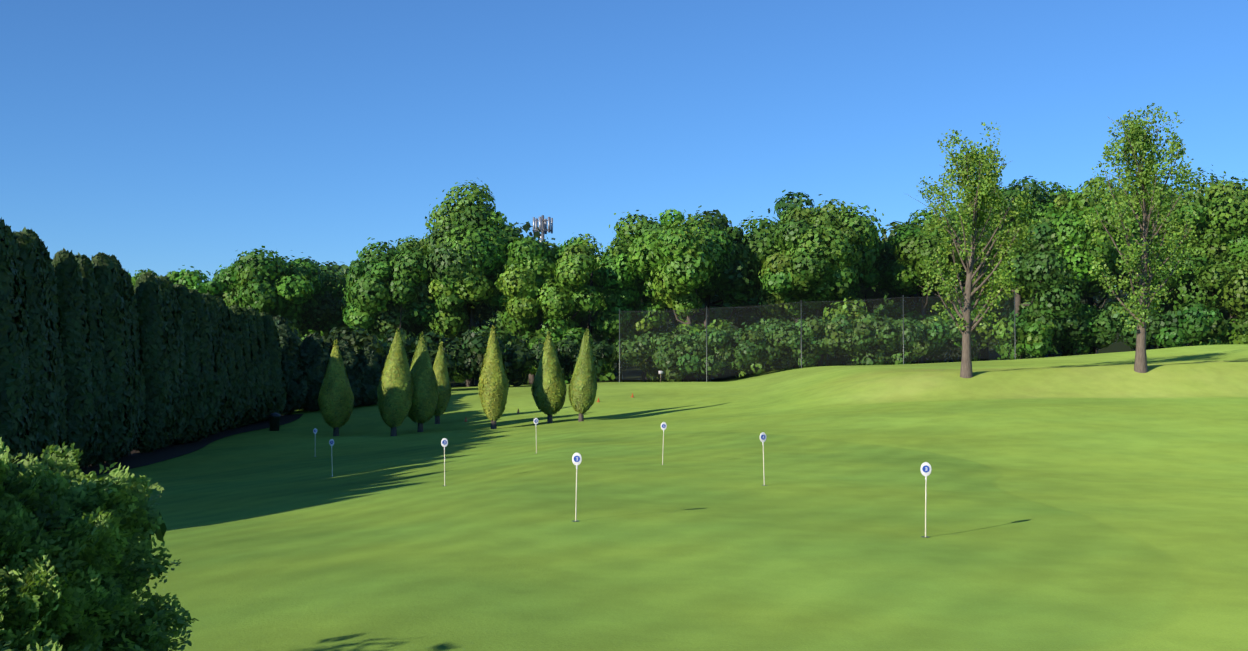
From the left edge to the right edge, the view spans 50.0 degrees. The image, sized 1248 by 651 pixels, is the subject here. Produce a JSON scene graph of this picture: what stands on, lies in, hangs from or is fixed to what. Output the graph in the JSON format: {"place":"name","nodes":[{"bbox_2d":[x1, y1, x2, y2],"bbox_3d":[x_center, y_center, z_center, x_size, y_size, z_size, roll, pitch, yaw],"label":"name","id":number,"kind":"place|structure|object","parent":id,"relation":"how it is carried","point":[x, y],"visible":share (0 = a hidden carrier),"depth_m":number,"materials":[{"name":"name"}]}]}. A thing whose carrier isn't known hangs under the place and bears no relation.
{"place":"outdoors","nodes":[
{"label":"outdoors","id":0,"kind":"place"},
{"bbox_2d":[268,371,662,430],"bbox_3d":[-4.631,3.771,70.611,6.607,2.796,28.876,-2,-3,41],"label":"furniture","id":1,"kind":"object","parent":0,"point":[274,421],"visible":1,"depth_m":61.65,"materials":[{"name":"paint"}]},
{"bbox_2d":[0,0,1247,282],"label":"sky","id":2,"kind":"structure","parent":0,"point":[160,136],"materials":[{"name":"blue"}]},
{"bbox_2d":[37,289,1247,650],"bbox_3d":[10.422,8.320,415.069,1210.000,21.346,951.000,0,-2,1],"label":"ground","id":3,"kind":"structure","parent":0,"point":[1085,501],"depth_m":20.63,"materials":[{"name":"green plant"}]},
{"bbox_2d":[0,437,198,650],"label":"shrub foliage","id":4,"kind":"object","parent":3,"relation":"on","point":[72,577],"visible":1,"depth_m":5.34,"materials":[{"name":"green plant"}]},
{"bbox_2d":[82,414,302,474],"bbox_3d":[-19.716,4.412,40.851,5.900,1.635,58.000,0,-2,1],"label":"hedge bed","id":5,"kind":"object","parent":3,"relation":"on","point":[134,459],"visible":0.38,"depth_m":52.72,"materials":[{"name":"soil"}]},
{"bbox_2d":[0,217,597,469],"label":"conifer trees","id":6,"kind":"object","parent":3,"relation":"on","point":[103,359],"visible":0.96,"depth_m":52.26,"materials":[{"name":"green plant"}]},
{"bbox_2d":[313,418,931,536],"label":"golf target markers","id":7,"kind":"object","parent":3,"relation":"on","point":[925,469],"visible":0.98,"depth_m":19.38,"materials":[{"name":"paint"}]},
{"bbox_2d":[79,117,1243,468],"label":"tree trunks","id":8,"kind":"object","parent":3,"relation":"on","point":[1141,365],"visible":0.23,"depth_m":56.11,"materials":[{"name":"brown plant"}]},
{"bbox_2d":[128,103,1247,386],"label":"trees","id":9,"kind":"object","parent":3,"relation":"on","point":[796,255],"visible":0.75,"depth_m":96.34,"materials":[{"name":"green plant"}]},
{"bbox_2d":[533,215,1015,381],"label":"fence posts","id":10,"kind":"object","parent":3,"relation":"on","point":[543,225],"visible":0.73,"depth_m":87.72,"materials":[{"name":"grey metal"}]},
{"bbox_2d":[625,299,1013,379],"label":"netting","id":11,"kind":"object","parent":10,"relation":"attached to","point":[793,332],"visible":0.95,"depth_m":87.53,"materials":[{"name":"black fabric"}]}
]}

